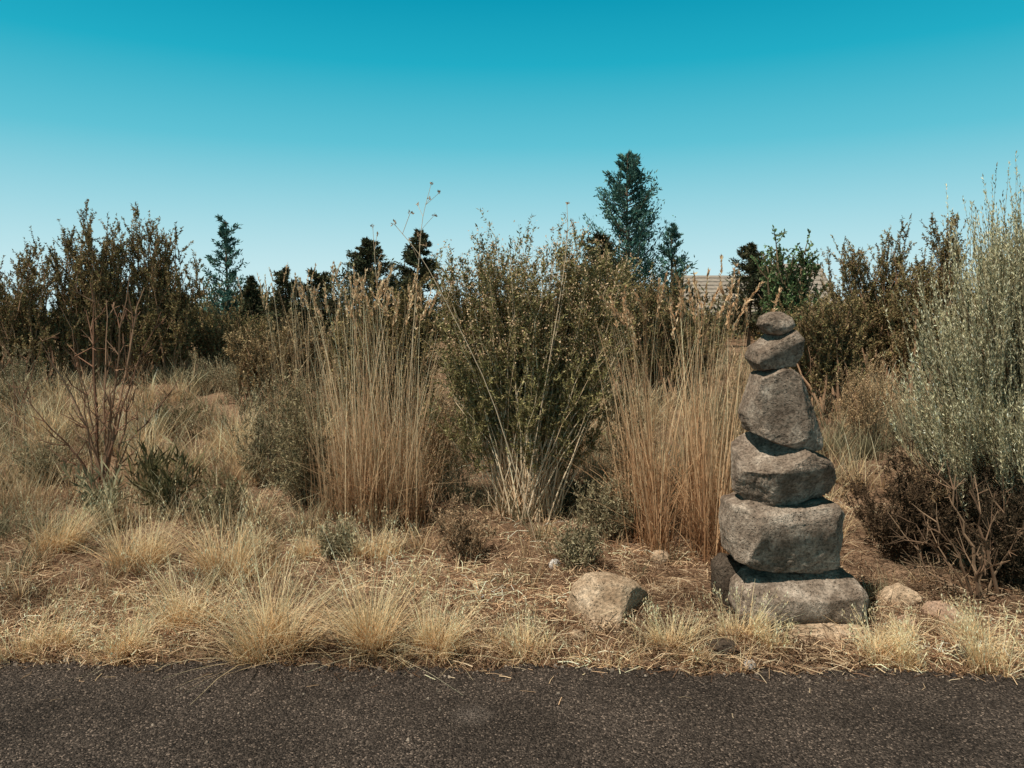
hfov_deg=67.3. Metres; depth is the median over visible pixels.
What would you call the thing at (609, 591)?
boulder
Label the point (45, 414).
grass tuft
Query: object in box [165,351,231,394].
sage
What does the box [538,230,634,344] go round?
pine tree
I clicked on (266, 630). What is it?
grass tuft
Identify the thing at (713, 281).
house
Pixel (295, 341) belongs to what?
tall grass
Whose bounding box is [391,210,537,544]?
weed stalk
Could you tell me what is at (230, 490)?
sage
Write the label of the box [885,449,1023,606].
dead shrub
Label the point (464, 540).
sage
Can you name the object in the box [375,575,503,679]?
grass tuft
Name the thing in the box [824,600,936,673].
grass tuft
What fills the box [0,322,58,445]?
dead shrub
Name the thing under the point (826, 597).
cairn stone
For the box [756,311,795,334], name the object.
cairn stone
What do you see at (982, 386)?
sagebrush
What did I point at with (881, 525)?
sage
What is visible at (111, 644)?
grass tuft
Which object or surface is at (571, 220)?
weed stalk
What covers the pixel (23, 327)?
bitterbrush
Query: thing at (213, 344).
bitterbrush
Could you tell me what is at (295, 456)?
sage
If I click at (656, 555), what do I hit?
rock
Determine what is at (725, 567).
cairn stone
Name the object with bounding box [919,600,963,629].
rock
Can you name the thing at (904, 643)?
grass tuft
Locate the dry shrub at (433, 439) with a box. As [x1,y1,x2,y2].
[400,344,473,503]
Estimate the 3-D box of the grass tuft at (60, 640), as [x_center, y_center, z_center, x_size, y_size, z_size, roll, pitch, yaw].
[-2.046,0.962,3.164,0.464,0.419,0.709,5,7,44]
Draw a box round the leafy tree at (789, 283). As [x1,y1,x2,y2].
[750,224,827,332]
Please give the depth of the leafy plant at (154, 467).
5.14 m
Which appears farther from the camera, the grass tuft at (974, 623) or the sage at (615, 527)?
the sage at (615, 527)
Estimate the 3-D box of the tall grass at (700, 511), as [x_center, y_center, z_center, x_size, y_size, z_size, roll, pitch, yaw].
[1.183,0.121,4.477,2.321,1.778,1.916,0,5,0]
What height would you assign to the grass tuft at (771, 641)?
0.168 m
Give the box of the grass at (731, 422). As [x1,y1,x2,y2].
[695,336,751,495]
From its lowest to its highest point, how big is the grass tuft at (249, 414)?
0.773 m
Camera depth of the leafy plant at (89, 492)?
4.94 m
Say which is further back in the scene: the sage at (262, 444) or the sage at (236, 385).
the sage at (236, 385)
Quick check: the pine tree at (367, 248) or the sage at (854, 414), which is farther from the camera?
the pine tree at (367, 248)
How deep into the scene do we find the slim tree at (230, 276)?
19.66 m
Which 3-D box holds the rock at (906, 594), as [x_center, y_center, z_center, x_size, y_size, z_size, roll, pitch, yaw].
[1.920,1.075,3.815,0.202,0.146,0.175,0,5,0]
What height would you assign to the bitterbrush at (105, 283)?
2.684 m
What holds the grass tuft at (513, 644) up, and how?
on the ground at (508, 527)
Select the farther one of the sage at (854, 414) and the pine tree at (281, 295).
the pine tree at (281, 295)
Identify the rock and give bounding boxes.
[569,629,584,641]
[650,550,670,563]
[708,638,739,658]
[788,623,873,647]
[875,583,922,611]
[891,614,921,627]
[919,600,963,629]
[951,645,972,662]
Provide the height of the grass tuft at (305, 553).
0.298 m
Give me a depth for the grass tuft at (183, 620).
3.47 m
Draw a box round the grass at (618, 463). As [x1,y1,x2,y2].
[597,339,666,512]
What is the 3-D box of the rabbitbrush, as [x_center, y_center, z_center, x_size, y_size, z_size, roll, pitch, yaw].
[0.156,-0.112,5.306,1.654,2.144,1.015,0,5,0]
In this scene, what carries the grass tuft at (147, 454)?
on the ground at (508, 527)
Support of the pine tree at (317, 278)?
on the ground at (508, 527)
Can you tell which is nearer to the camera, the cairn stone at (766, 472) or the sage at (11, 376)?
the cairn stone at (766, 472)
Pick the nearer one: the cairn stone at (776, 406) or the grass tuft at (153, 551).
the cairn stone at (776, 406)
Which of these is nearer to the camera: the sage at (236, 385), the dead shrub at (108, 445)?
the dead shrub at (108, 445)
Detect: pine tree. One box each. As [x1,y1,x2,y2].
[249,266,309,346]
[283,267,342,344]
[303,237,431,346]
[389,229,454,343]
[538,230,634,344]
[712,241,771,345]
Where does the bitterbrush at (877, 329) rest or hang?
on the ground at (508, 527)
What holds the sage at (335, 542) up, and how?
on the ground at (508, 527)
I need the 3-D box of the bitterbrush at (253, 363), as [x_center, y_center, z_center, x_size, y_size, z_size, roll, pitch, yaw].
[-2.675,-0.305,9.012,1.449,1.378,1.034,0,5,0]
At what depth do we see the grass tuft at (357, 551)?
4.38 m
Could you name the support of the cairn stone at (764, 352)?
on the cairn stone at (776, 406)
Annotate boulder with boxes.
[567,572,647,632]
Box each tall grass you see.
[206,260,503,533]
[219,262,348,428]
[536,254,924,566]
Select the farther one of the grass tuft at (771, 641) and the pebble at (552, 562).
the pebble at (552, 562)
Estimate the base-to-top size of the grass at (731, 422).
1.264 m
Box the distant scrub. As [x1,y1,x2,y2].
[33,275,982,341]
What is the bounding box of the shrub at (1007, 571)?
[925,445,1023,592]
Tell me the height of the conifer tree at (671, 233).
3.749 m
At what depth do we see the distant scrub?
25.07 m
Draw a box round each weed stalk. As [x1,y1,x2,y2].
[370,224,393,482]
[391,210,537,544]
[405,182,440,490]
[520,202,576,525]
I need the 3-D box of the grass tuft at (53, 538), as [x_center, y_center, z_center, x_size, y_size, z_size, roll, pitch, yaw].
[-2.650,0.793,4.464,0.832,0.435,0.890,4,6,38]
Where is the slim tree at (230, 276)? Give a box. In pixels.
[199,215,259,328]
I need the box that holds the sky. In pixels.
[0,0,1023,318]
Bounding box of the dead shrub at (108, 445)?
[19,274,179,491]
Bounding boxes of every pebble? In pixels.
[548,558,560,568]
[744,659,755,669]
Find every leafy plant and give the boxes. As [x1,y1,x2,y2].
[57,433,130,534]
[113,425,208,522]
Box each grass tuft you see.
[0,376,103,435]
[0,563,104,663]
[1,481,123,556]
[49,476,230,575]
[55,590,198,680]
[66,530,263,655]
[93,406,226,488]
[113,511,437,704]
[133,481,302,601]
[172,372,293,457]
[252,512,518,691]
[277,508,358,561]
[324,504,415,563]
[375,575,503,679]
[465,596,572,665]
[623,596,736,667]
[698,581,803,643]
[746,610,812,655]
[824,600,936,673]
[857,608,939,674]
[906,589,1016,657]
[935,596,1023,678]
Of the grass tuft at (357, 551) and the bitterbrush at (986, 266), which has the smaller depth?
the grass tuft at (357, 551)
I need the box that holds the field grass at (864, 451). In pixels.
[0,339,1023,676]
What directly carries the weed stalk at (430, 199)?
on the ground at (508, 527)
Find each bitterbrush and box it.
[0,226,80,393]
[38,199,142,386]
[116,201,211,383]
[181,297,284,376]
[223,301,348,416]
[310,271,447,447]
[601,259,741,408]
[767,279,875,419]
[818,214,921,386]
[880,210,977,398]
[959,228,1014,343]
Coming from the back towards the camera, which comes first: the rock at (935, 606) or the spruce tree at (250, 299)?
the spruce tree at (250, 299)
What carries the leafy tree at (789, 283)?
on the ground at (508, 527)
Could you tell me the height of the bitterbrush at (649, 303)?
1.841 m
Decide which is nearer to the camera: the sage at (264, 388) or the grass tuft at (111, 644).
the grass tuft at (111, 644)
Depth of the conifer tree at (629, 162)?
24.34 m
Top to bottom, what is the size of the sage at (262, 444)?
0.911 m
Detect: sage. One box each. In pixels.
[0,339,63,414]
[3,429,86,486]
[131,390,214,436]
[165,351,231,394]
[183,461,251,529]
[203,353,248,405]
[221,377,313,487]
[248,360,322,422]
[254,355,345,510]
[309,509,369,564]
[422,484,495,564]
[540,513,609,575]
[565,469,643,545]
[818,348,908,451]
[836,432,1002,566]
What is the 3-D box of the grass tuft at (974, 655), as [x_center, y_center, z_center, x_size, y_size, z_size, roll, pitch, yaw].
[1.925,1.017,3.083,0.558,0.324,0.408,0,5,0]
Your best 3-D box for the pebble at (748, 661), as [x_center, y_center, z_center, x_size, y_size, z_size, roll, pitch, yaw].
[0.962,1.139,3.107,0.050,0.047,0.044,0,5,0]
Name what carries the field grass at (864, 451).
on the ground at (508, 527)
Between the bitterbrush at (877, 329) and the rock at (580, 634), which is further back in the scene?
the bitterbrush at (877, 329)
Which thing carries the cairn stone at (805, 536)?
on the cairn stone at (826, 597)
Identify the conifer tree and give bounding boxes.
[568,151,694,320]
[645,222,697,337]
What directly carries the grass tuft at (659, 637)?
on the ground at (508, 527)
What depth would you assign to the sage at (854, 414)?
7.16 m
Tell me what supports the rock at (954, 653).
on the ground at (508, 527)
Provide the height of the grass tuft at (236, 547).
0.570 m
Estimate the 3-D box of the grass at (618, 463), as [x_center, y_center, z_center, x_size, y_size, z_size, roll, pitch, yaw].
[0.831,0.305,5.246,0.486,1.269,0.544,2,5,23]
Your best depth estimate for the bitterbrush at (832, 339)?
8.76 m
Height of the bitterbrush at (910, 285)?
2.483 m
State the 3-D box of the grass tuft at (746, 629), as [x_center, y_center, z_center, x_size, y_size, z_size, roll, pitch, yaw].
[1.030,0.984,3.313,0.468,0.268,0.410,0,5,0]
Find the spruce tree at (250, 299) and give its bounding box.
[227,275,276,337]
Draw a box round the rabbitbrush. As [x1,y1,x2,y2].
[415,208,654,521]
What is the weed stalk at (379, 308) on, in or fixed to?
on the ground at (508, 527)
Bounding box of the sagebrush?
[878,150,1023,523]
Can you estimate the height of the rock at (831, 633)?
0.115 m
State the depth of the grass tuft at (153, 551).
4.28 m
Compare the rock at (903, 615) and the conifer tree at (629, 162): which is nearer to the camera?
the rock at (903, 615)
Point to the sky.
(305, 125)
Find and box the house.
[676,264,836,316]
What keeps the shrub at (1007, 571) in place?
on the ground at (508, 527)
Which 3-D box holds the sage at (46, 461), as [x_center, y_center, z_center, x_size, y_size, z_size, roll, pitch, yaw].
[-3.706,0.615,6.029,0.601,0.531,0.510,0,5,0]
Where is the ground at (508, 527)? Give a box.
[0,321,1023,678]
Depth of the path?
2.69 m
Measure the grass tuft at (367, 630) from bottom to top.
0.814 m
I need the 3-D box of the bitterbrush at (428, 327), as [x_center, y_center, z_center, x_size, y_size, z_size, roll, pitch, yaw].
[-1.264,-0.265,7.611,1.326,1.733,1.142,0,5,0]
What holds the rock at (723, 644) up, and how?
on the ground at (508, 527)
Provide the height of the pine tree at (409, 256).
2.920 m
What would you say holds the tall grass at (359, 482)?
on the ground at (508, 527)
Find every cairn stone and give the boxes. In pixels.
[711,553,743,615]
[718,492,844,573]
[728,565,868,631]
[730,431,835,505]
[738,368,822,450]
[744,330,804,370]
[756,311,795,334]
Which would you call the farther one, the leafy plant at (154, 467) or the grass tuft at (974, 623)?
the leafy plant at (154, 467)
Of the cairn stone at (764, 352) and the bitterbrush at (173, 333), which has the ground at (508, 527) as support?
the bitterbrush at (173, 333)
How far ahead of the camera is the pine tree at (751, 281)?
21.66 m
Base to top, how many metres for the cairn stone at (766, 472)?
0.321 m
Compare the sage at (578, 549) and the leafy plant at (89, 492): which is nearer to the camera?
the sage at (578, 549)
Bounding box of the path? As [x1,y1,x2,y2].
[0,659,1023,767]

